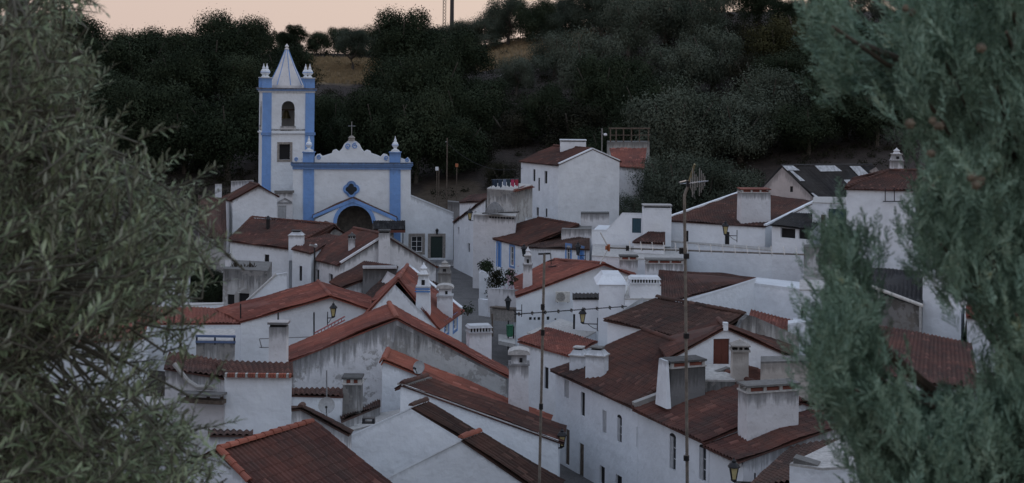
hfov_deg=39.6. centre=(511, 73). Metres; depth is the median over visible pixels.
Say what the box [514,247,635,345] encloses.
gabled house
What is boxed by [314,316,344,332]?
ladder
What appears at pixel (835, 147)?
undergrowth
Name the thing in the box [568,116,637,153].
oak tree
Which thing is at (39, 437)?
olive tree
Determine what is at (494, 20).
olive tree
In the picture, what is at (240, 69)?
oak tree
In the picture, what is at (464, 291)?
street
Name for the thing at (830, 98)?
oak tree
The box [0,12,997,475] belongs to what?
terrain
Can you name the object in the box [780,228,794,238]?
window
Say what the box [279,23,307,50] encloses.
tree
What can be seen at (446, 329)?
window
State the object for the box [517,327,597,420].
street house
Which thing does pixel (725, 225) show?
wall lantern
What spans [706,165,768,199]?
olive tree
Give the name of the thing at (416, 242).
window
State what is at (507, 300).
wall lantern
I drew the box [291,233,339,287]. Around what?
tiled annex
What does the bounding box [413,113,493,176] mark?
oak tree
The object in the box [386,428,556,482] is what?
terraced house
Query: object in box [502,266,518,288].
street plant
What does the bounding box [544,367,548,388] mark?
window
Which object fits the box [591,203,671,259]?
white house
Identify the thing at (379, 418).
white wall house
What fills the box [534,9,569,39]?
olive tree
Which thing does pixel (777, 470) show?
tiled house
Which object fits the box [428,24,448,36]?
olive tree
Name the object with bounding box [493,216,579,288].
long house
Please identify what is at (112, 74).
oak tree
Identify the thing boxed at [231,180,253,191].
outbuilding
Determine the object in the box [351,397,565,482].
terraced house
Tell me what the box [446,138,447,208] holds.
utility pole
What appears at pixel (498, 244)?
door
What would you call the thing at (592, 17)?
olive tree
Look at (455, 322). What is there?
window
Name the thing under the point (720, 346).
door
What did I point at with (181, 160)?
oak tree
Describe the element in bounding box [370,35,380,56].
olive tree
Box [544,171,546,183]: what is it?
window
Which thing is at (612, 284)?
chimney house
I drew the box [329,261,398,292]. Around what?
tiled house
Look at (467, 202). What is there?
tiled house
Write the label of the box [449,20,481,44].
olive tree
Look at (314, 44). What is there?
oak tree
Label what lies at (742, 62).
shrub
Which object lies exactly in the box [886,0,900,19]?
oak tree
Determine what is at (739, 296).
yard wall
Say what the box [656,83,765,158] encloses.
olive tree
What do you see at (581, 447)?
door
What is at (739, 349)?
terrace block
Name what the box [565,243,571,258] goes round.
window
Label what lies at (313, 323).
iron post
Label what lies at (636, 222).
door
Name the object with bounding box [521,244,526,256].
wall lantern
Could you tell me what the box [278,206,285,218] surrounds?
window
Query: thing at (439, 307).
street house
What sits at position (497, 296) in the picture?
wall
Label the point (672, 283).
tiled house
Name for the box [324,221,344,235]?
stained house
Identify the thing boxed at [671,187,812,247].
white house
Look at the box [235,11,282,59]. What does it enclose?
oak tree
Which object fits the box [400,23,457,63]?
oak tree
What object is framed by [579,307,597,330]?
wall lantern
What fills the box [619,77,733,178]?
olive tree
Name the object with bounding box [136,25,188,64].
oak tree
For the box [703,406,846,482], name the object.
white house
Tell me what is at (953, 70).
cypress tree
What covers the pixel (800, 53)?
oak tree
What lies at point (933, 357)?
tiled house
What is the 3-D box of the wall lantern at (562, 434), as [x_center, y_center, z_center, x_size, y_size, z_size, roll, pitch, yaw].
[2.054,15.938,61.500,0.633,1.260,0.416,1,0,0]
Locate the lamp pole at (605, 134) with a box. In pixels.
[601,128,606,151]
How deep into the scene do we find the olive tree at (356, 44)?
248.38 m
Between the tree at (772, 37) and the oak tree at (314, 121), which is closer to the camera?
the oak tree at (314, 121)
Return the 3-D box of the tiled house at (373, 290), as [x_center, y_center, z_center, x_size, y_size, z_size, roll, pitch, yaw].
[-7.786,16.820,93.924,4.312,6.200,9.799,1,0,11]
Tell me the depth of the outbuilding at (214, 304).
97.00 m
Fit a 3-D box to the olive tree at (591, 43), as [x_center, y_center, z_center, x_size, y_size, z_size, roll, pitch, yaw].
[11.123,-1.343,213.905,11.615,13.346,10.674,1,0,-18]
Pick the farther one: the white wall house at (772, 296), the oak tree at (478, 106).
the oak tree at (478, 106)
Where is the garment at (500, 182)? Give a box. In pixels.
[498,179,501,187]
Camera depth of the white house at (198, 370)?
58.72 m
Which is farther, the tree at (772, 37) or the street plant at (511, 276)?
the tree at (772, 37)
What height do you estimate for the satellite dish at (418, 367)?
0.929 m
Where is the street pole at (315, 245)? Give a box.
[309,244,317,281]
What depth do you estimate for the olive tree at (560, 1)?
267.96 m
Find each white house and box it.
[23,317,148,408]
[102,396,164,477]
[149,275,191,306]
[164,351,224,469]
[208,428,252,450]
[292,387,342,422]
[453,198,486,276]
[519,139,621,224]
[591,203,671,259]
[592,244,683,274]
[625,275,660,307]
[664,240,771,278]
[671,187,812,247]
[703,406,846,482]
[788,318,811,353]
[799,280,824,318]
[812,197,845,243]
[844,148,936,269]
[922,259,966,340]
[966,305,997,372]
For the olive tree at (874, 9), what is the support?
on the terrain at (472, 182)
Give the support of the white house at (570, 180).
on the terrain at (472, 182)
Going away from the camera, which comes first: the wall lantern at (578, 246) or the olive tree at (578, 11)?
the wall lantern at (578, 246)
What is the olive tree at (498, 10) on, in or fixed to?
on the terrain at (472, 182)
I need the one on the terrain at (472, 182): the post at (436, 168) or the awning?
the post at (436, 168)
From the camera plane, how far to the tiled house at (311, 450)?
47.44 m
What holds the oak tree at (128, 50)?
on the terrain at (472, 182)
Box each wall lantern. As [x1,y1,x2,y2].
[327,302,336,324]
[467,209,472,220]
[504,296,521,316]
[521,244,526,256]
[557,428,566,448]
[575,242,585,259]
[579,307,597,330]
[722,220,736,240]
[728,458,755,482]
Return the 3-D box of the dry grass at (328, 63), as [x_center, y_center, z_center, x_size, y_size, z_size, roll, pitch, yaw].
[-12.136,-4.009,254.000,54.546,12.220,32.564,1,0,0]
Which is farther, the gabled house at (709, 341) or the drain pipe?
the gabled house at (709, 341)
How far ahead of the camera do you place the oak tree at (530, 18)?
256.44 m
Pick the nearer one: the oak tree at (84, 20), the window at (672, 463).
the window at (672, 463)
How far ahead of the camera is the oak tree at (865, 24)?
200.42 m
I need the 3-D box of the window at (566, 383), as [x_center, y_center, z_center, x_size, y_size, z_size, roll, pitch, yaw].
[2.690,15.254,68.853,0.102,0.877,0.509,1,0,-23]
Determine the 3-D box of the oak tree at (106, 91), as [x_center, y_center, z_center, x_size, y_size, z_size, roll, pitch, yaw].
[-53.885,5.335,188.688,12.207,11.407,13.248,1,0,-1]
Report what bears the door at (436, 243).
in the church
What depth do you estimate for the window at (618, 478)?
64.06 m
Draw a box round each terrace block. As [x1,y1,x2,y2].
[363,265,396,293]
[487,182,534,222]
[561,225,591,260]
[581,212,608,229]
[705,338,750,391]
[760,355,815,402]
[804,244,830,279]
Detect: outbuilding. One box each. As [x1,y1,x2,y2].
[171,302,223,307]
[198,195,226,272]
[215,184,221,197]
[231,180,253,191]
[609,147,646,213]
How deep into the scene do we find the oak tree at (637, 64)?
198.96 m
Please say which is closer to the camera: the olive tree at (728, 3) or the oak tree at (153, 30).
the oak tree at (153, 30)
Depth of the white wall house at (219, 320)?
88.78 m
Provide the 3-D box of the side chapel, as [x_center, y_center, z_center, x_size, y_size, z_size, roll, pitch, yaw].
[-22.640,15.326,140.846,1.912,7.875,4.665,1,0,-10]
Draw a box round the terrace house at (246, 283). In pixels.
[223,253,271,305]
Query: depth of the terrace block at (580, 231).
118.57 m
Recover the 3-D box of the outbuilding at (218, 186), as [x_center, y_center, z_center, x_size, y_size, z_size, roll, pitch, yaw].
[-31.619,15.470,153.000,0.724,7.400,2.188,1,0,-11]
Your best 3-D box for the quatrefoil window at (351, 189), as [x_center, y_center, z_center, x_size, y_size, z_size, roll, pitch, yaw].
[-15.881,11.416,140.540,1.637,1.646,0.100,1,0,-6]
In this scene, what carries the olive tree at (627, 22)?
on the terrain at (472, 182)
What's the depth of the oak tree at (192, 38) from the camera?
231.26 m
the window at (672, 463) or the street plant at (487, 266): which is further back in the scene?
the street plant at (487, 266)
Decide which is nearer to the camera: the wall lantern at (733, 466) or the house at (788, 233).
the wall lantern at (733, 466)
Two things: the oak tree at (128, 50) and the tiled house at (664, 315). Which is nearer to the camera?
the tiled house at (664, 315)
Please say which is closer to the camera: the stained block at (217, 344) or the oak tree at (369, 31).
the stained block at (217, 344)
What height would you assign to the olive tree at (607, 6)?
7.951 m
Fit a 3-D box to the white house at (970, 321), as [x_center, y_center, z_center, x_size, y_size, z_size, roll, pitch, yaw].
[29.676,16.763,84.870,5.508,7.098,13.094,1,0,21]
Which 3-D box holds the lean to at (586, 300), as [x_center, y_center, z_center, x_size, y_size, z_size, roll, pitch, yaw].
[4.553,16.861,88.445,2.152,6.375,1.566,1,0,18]
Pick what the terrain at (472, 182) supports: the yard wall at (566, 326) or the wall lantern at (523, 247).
the yard wall at (566, 326)
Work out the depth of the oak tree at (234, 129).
171.62 m
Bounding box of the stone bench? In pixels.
[490,306,515,321]
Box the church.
[256,44,453,265]
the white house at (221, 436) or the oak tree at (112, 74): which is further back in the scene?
the oak tree at (112, 74)
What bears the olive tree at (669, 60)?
on the terrain at (472, 182)
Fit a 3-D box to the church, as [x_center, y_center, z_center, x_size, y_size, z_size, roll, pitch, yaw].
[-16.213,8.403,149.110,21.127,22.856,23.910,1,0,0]
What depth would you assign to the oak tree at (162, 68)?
200.77 m
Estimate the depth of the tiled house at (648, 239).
108.83 m
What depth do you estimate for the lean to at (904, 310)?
86.58 m
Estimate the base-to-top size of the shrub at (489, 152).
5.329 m
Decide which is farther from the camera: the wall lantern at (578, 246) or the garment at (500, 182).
the garment at (500, 182)
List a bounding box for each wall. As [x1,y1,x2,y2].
[246,272,286,299]
[448,200,459,256]
[478,288,517,316]
[479,270,491,298]
[527,314,598,339]
[681,278,755,314]
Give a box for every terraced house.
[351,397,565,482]
[379,346,552,419]
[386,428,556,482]
[394,373,566,476]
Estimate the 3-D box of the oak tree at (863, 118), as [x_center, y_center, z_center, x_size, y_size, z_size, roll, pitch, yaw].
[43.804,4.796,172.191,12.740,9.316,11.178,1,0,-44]
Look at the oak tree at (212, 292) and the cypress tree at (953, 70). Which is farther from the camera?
the oak tree at (212, 292)
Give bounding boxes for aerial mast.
[450,0,453,22]
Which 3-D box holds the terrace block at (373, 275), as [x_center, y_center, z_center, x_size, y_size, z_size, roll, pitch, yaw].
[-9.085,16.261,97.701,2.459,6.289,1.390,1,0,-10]
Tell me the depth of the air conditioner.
95.22 m
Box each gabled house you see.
[215,279,372,362]
[221,181,279,252]
[315,226,437,283]
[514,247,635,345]
[659,316,793,368]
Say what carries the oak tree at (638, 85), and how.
on the terrain at (472, 182)
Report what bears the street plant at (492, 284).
on the street
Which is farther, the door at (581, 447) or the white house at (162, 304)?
the white house at (162, 304)
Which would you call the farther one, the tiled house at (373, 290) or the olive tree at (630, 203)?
the olive tree at (630, 203)
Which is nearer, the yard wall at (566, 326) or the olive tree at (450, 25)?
the yard wall at (566, 326)
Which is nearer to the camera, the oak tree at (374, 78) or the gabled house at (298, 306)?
the gabled house at (298, 306)
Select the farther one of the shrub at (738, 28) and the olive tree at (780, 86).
the shrub at (738, 28)
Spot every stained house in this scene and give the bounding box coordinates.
[288,300,508,423]
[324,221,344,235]
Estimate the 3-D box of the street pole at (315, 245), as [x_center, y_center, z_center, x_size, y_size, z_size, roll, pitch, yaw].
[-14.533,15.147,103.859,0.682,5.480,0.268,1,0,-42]
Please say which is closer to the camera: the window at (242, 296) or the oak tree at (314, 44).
the window at (242, 296)
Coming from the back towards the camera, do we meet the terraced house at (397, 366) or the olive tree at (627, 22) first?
the olive tree at (627, 22)
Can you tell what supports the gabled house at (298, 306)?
on the terrain at (472, 182)
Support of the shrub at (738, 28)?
on the terrain at (472, 182)
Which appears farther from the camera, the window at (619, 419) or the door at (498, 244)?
the door at (498, 244)
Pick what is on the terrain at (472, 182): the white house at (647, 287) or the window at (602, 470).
the white house at (647, 287)
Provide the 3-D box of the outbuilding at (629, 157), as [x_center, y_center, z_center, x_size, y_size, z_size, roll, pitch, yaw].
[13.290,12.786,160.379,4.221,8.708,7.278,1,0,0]
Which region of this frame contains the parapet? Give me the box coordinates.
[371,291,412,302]
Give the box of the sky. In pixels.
[1,0,892,53]
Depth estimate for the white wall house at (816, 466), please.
44.81 m
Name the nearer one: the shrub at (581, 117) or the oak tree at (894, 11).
the shrub at (581, 117)
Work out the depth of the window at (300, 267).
112.43 m
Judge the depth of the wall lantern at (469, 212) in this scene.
128.36 m
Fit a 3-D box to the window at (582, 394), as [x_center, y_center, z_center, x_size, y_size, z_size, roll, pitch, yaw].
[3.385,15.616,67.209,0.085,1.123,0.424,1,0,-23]
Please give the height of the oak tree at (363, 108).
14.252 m
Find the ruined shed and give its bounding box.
[607,128,649,163]
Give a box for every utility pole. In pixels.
[438,168,438,205]
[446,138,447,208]
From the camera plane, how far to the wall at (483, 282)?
106.00 m
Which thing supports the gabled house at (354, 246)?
on the terrain at (472, 182)
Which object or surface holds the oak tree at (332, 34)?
on the terrain at (472, 182)
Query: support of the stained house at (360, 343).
on the terrain at (472, 182)
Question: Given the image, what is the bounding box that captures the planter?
[231,260,256,266]
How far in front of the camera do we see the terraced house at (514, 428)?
60.85 m
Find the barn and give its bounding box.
[762,163,878,199]
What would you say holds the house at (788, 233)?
on the terrain at (472, 182)
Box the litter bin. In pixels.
[506,320,513,353]
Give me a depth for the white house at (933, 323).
85.66 m
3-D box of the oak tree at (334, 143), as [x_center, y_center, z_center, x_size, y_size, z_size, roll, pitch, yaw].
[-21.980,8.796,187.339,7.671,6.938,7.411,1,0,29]
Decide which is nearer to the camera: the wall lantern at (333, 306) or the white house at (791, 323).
the white house at (791, 323)
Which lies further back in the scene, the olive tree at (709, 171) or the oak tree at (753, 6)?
the oak tree at (753, 6)
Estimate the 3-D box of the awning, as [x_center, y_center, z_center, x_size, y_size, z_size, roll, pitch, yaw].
[-12.587,13.173,57.874,1.936,0.466,0.600,1,0,15]
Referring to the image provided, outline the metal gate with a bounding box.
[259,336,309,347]
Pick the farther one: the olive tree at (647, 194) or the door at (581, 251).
the olive tree at (647, 194)
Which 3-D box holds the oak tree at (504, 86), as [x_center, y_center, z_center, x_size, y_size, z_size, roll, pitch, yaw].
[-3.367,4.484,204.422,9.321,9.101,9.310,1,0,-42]
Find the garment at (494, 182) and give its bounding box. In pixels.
[492,179,497,186]
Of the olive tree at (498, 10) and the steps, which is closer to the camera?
the steps
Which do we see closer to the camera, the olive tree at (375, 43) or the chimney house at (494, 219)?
the chimney house at (494, 219)
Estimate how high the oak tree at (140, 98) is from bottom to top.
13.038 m
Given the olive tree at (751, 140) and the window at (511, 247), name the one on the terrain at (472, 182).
the olive tree at (751, 140)
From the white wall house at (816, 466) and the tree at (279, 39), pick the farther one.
the tree at (279, 39)
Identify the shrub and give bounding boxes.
[466,131,506,166]
[481,159,520,189]
[533,98,616,150]
[721,15,757,56]
[724,50,774,95]
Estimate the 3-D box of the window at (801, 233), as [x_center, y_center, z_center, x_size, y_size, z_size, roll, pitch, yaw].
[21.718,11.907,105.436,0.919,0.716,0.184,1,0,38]
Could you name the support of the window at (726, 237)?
in the white house at (750, 215)
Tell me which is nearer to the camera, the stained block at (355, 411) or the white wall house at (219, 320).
the stained block at (355, 411)
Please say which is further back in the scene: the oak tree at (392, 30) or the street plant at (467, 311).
the oak tree at (392, 30)
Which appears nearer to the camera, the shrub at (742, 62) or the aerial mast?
the shrub at (742, 62)
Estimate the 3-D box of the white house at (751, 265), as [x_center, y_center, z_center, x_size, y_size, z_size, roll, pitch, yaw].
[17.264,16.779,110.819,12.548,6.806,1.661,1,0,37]
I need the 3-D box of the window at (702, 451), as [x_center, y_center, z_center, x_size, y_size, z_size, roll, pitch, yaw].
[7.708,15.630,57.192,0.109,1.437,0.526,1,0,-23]
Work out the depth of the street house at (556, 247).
116.52 m
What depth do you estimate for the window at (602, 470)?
65.49 m
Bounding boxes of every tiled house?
[146,418,391,482]
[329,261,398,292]
[366,279,438,305]
[459,193,486,270]
[603,294,798,353]
[632,231,664,253]
[658,269,755,301]
[749,309,796,330]
[751,438,837,482]
[878,325,978,397]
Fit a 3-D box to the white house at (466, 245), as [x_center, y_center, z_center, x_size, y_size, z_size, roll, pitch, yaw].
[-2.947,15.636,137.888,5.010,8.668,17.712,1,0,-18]
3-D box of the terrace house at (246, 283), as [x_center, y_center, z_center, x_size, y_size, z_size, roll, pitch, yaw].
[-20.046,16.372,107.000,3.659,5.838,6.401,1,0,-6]
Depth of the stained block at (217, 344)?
66.00 m
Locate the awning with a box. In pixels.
[178,390,226,404]
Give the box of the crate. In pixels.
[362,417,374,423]
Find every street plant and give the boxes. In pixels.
[461,301,474,315]
[477,258,494,273]
[484,266,505,287]
[484,283,498,296]
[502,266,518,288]
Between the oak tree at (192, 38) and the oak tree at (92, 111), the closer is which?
the oak tree at (92, 111)
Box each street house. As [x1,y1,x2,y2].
[363,260,464,341]
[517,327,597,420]
[526,236,589,268]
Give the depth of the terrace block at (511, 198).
128.74 m
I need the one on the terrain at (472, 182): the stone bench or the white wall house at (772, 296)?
the white wall house at (772, 296)
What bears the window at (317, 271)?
in the gabled house at (354, 246)
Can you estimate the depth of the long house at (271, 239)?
116.90 m
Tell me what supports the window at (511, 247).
in the long house at (508, 249)
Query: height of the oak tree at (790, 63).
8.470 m
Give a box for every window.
[228,294,233,304]
[239,293,248,301]
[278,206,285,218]
[299,266,301,280]
[316,269,318,279]
[343,181,359,196]
[408,234,424,254]
[444,318,448,334]
[453,312,457,333]
[509,244,514,268]
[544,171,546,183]
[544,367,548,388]
[564,379,568,398]
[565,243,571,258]
[581,392,584,416]
[600,465,604,482]
[602,410,606,433]
[616,474,621,482]
[617,415,621,442]
[669,433,675,470]
[699,444,705,481]
[725,232,728,243]
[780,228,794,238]
[799,229,809,239]
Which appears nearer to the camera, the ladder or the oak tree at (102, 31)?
the ladder
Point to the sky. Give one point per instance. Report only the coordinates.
(319, 15)
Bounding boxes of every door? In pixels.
[428,234,445,257]
[496,241,501,267]
[565,429,569,465]
[578,246,584,259]
[579,442,583,475]
[632,218,640,232]
[713,339,728,363]
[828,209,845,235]
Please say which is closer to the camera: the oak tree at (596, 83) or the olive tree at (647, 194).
the olive tree at (647, 194)
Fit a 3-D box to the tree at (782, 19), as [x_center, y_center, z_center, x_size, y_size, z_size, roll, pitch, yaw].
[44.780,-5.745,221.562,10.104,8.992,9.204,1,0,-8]
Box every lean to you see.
[291,402,353,448]
[572,292,598,344]
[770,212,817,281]
[868,267,923,332]
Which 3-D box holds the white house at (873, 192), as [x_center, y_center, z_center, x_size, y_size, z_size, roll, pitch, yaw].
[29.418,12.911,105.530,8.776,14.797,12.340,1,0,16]
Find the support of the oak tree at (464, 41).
on the terrain at (472, 182)
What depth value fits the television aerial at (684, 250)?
13.99 m
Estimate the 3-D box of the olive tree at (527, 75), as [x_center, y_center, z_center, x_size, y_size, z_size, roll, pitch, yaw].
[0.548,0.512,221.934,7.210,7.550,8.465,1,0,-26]
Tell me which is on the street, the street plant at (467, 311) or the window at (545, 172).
the street plant at (467, 311)
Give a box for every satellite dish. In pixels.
[318,370,334,415]
[413,361,424,373]
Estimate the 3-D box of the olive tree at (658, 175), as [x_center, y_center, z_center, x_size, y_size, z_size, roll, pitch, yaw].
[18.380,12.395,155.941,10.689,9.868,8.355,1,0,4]
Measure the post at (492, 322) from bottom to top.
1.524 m
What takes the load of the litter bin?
on the street
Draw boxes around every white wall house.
[136,306,240,370]
[349,409,399,433]
[754,277,799,319]
[789,440,858,482]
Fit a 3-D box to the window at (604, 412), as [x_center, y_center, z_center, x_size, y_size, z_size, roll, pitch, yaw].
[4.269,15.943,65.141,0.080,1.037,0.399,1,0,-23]
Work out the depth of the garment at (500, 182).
129.40 m
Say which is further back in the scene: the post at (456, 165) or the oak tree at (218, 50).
the oak tree at (218, 50)
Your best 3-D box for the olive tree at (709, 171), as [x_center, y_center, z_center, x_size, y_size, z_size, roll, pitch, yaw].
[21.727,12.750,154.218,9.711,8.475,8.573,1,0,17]
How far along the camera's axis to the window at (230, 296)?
104.94 m
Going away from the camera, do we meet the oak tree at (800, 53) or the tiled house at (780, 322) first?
the tiled house at (780, 322)
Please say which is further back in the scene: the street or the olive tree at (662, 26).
the olive tree at (662, 26)
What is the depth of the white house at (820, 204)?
107.80 m
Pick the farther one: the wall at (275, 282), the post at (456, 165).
the post at (456, 165)
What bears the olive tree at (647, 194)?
on the terrain at (472, 182)
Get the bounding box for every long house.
[227,215,340,288]
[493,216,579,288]
[550,327,759,482]
[632,355,821,482]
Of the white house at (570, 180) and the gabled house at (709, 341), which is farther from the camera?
the white house at (570, 180)
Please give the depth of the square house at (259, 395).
58.00 m
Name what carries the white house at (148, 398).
on the terrain at (472, 182)
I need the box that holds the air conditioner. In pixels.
[555,291,569,302]
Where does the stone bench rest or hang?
attached to the gabled house at (574, 276)
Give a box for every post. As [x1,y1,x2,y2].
[313,312,314,334]
[435,167,437,204]
[455,164,457,200]
[491,314,492,336]
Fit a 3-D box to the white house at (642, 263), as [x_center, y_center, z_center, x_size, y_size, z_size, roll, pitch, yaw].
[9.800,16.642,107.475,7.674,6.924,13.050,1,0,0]
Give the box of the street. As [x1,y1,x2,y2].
[436,257,593,482]
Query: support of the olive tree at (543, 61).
on the terrain at (472, 182)
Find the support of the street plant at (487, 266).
on the wall at (483, 282)
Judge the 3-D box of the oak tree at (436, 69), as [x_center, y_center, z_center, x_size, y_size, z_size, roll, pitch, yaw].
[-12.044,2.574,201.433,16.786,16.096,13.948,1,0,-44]
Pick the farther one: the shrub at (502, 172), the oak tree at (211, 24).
the oak tree at (211, 24)
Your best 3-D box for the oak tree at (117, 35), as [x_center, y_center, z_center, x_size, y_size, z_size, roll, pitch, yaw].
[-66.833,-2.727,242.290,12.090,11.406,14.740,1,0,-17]
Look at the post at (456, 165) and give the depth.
169.94 m
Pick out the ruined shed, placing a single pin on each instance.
(628, 144)
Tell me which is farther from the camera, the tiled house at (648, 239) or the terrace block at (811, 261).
the tiled house at (648, 239)
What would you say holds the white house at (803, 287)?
on the terrain at (472, 182)
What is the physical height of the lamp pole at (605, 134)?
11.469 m
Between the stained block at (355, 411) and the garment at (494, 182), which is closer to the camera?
the stained block at (355, 411)
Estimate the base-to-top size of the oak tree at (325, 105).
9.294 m
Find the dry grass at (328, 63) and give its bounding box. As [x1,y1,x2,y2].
[307,25,592,84]
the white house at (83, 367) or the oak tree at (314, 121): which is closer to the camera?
the white house at (83, 367)
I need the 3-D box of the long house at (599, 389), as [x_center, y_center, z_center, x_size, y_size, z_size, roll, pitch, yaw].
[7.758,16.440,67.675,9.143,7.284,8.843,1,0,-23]
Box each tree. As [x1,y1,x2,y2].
[0,0,248,482]
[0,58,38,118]
[6,73,115,169]
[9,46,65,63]
[36,10,104,58]
[52,16,112,61]
[68,64,128,84]
[75,72,144,145]
[84,25,176,84]
[91,27,134,62]
[94,75,196,171]
[124,39,222,107]
[132,96,222,174]
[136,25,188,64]
[153,17,260,103]
[162,79,258,180]
[164,33,214,49]
[190,3,265,62]
[190,265,222,302]
[209,51,275,106]
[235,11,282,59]
[246,91,322,148]
[248,39,328,89]
[271,30,286,55]
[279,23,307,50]
[304,30,331,53]
[314,90,353,151]
[318,115,368,153]
[326,26,347,52]
[330,25,371,70]
[334,81,419,175]
[354,55,430,95]
[363,24,379,47]
[364,80,460,183]
[365,3,442,74]
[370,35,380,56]
[372,36,470,114]
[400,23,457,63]
[413,25,501,87]
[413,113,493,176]
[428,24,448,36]
[430,77,512,134]
[440,17,477,44]
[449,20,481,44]
[464,74,517,124]
[466,15,508,49]
[475,8,517,40]
[482,0,528,43]
[493,55,538,96]
[508,0,562,44]
[514,79,574,140]
[525,26,576,75]
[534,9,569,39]
[545,23,625,95]
[551,0,583,34]
[555,0,575,27]
[560,0,612,29]
[566,50,636,132]
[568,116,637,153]
[580,0,615,34]
[587,0,639,29]
[595,0,661,60]
[605,66,691,135]
[611,53,664,99]
[618,190,655,216]
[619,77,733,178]
[624,151,678,212]
[634,0,701,46]
[634,141,713,213]
[639,39,720,94]
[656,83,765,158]
[664,0,732,46]
[669,153,747,212]
[674,22,745,91]
[698,90,783,161]
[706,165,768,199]
[719,0,737,15]
[721,55,815,139]
[732,0,778,25]
[738,17,804,60]
[749,48,815,103]
[763,0,810,25]
[765,93,850,154]
[766,11,821,52]
[776,0,1023,482]
[780,41,860,70]
[794,54,887,141]
[805,0,861,21]
[823,82,915,145]
[852,0,894,22]
[854,11,892,52]
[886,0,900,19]
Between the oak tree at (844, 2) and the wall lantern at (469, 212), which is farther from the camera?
the oak tree at (844, 2)
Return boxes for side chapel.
[274,190,293,218]
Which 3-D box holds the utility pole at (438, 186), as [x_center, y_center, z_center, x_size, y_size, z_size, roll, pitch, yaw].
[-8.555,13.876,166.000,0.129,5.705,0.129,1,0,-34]
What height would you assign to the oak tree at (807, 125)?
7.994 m
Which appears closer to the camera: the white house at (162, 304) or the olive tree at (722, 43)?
the white house at (162, 304)
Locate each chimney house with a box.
[473,201,518,288]
[594,270,627,345]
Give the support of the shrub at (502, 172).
on the terrain at (472, 182)
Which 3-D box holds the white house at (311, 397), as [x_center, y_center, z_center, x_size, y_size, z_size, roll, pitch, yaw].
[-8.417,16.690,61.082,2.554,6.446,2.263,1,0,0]
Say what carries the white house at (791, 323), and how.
on the terrain at (472, 182)
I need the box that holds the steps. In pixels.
[498,334,514,346]
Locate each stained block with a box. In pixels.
[195,329,235,360]
[340,373,380,426]
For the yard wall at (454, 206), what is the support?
on the terrain at (472, 182)
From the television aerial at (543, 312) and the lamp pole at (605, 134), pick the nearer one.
the television aerial at (543, 312)
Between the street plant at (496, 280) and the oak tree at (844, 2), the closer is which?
the street plant at (496, 280)
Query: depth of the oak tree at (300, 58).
217.93 m
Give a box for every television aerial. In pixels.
[514,253,626,482]
[600,163,804,482]
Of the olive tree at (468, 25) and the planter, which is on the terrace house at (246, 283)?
the planter
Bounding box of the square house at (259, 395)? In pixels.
[215,320,292,433]
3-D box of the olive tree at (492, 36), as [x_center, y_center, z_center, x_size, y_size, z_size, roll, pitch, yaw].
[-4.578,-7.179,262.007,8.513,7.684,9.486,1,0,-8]
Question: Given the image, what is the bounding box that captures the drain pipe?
[172,362,214,389]
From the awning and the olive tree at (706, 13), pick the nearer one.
the awning
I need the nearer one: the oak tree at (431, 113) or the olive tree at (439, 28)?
the oak tree at (431, 113)
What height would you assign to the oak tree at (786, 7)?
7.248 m
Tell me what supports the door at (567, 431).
in the long house at (599, 389)
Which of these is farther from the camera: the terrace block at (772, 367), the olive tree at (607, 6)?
the olive tree at (607, 6)
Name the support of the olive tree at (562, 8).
on the terrain at (472, 182)
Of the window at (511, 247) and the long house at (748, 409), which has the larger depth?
the window at (511, 247)
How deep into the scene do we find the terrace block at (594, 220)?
123.00 m
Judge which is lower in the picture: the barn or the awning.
the awning
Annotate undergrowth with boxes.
[4,9,927,224]

